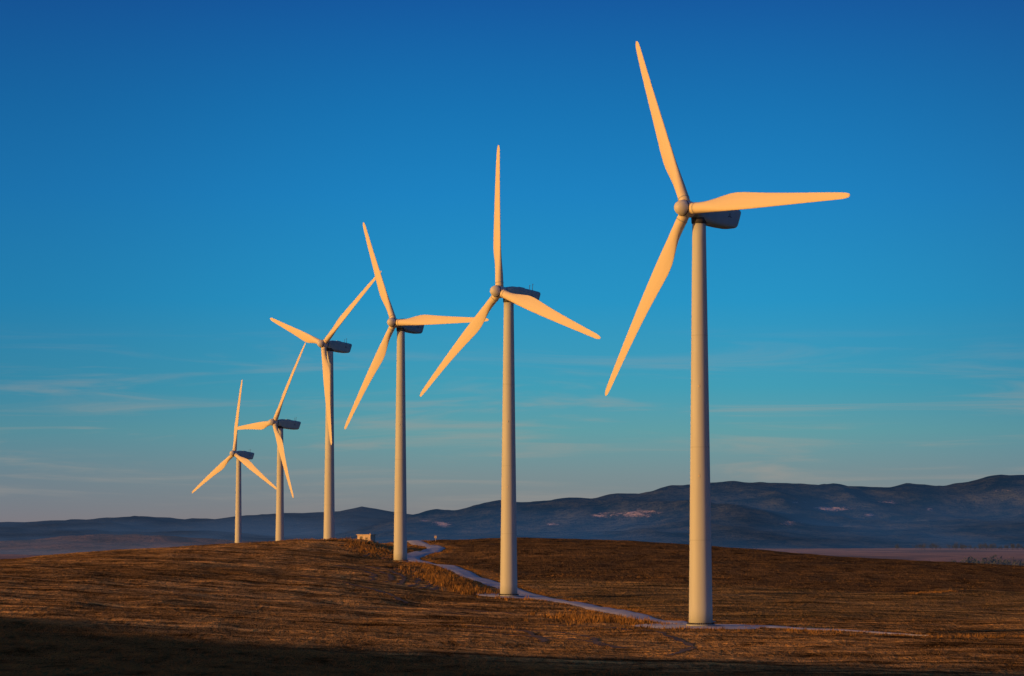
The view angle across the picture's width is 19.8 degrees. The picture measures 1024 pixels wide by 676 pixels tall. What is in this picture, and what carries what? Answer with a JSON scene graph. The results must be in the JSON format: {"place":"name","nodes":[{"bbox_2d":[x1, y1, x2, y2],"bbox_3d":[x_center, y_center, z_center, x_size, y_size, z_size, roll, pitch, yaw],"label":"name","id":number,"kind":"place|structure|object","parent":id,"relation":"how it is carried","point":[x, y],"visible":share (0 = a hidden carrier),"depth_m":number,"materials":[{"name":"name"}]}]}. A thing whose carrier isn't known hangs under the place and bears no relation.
{"place":"outdoors","nodes":[
{"label":"outdoors","id":0,"kind":"place"},
{"bbox_2d":[0,534,269,554],"bbox_3d":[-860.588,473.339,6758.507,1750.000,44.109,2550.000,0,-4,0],"label":"foothills","id":1,"kind":"structure","parent":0,"point":[72,544],"depth_m":6584.90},
{"bbox_2d":[0,506,411,540],"bbox_3d":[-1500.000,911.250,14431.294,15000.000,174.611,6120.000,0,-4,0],"label":"mountain range","id":2,"kind":"structure","parent":0,"point":[262,527],"depth_m":13721.32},
{"bbox_2d":[0,537,1023,675],"bbox_3d":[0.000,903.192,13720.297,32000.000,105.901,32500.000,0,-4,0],"label":"ground","id":3,"kind":"structure","parent":0,"point":[36,575],"depth_m":498.61,"materials":[{"name":"brown soil"}]},
{"bbox_2d":[192,381,275,542],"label":"wind turbine","id":4,"kind":"object","parent":3,"relation":"on","point":[243,457],"visible":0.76,"depth_m":1308.43,"materials":[{"name":"paint"}]},
{"bbox_2d":[234,342,305,540],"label":"wind turbine","id":5,"kind":"object","parent":3,"relation":"on","point":[279,425],"visible":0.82,"depth_m":1094.30,"materials":[{"name":"paint"}]},
{"bbox_2d":[270,271,380,538],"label":"wind turbine","id":6,"kind":"object","parent":3,"relation":"on","point":[327,346],"visible":0.89,"depth_m":944.02,"materials":[{"name":"paint"}]},
{"bbox_2d":[356,533,376,541],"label":"concrete hut","id":7,"kind":"object","parent":3,"relation":"on","point":[369,537],"visible":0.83,"depth_m":905.54,"materials":[{"name":"paint"}]},
{"bbox_2d":[344,222,488,562],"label":"wind turbine","id":8,"kind":"object","parent":3,"relation":"on","point":[414,325],"visible":0.94,"depth_m":800.08,"materials":[{"name":"paint"}]},
{"bbox_2d":[174,543,694,654],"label":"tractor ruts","id":9,"kind":"structure","parent":3,"relation":"on","point":[543,639],"depth_m":464.26,"materials":[{"name":"soil"}]},
{"bbox_2d":[476,593,531,597],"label":"gravel pad","id":10,"kind":"object","parent":3,"relation":"on","point":[492,595],"visible":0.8,"depth_m":626.17,"materials":[{"name":"grey gravel"}]},
{"bbox_2d":[420,145,600,596],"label":"wind turbine","id":11,"kind":"object","parent":3,"relation":"on","point":[522,297],"visible":0.99,"depth_m":627.91,"materials":[{"name":"paint"}]},
{"bbox_2d":[0,539,1023,675],"bbox_3d":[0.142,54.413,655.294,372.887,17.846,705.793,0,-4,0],"label":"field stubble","id":12,"kind":"object","parent":3,"relation":"on","point":[510,615],"visible":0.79,"depth_m":448.60,"materials":[{"name":"brown plant"}]},
{"bbox_2d":[175,536,1023,639],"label":"dry grass","id":13,"kind":"structure","parent":3,"relation":"on","point":[442,581],"depth_m":624.99,"materials":[{"name":"brown plant"}]},
{"bbox_2d":[635,624,766,628],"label":"gravel pad","id":14,"kind":"object","parent":3,"relation":"on","point":[730,626],"visible":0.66,"depth_m":455.38,"materials":[{"name":"grey gravel"}]},
{"bbox_2d":[605,41,849,626],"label":"wind turbine","id":15,"kind":"object","parent":3,"relation":"on","point":[723,212],"visible":0.98,"depth_m":458.32,"materials":[{"name":"paint"}]},
{"bbox_2d":[894,542,1023,564],"bbox_3d":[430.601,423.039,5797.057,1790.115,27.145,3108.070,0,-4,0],"label":"distant trees","id":16,"kind":"object","parent":3,"relation":"on","point":[981,546],"visible":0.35,"depth_m":7271.79,"materials":[{"name":"green plant"}]},
{"bbox_2d":[961,554,1023,565],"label":"tree line","id":17,"kind":"object","parent":3,"relation":"on","point":[994,561],"visible":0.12,"depth_m":1791.55,"materials":[{"name":"green plant"}]},
{"bbox_2d":[0,0,1023,521],"label":"sky","id":18,"kind":"structure","parent":0,"point":[179,178],"materials":[{"name":"blue"}]},
{"bbox_2d":[292,475,1023,548],"bbox_3d":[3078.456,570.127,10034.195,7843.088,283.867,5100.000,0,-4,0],"label":"mountain range","id":19,"kind":"structure","parent":0,"point":[988,510],"depth_m":9526.07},
{"bbox_2d":[407,540,925,635],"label":"gravel road","id":20,"kind":"structure","parent":0,"point":[414,556],"depth_m":639.28,"materials":[{"name":"grey gravel"}]}
]}

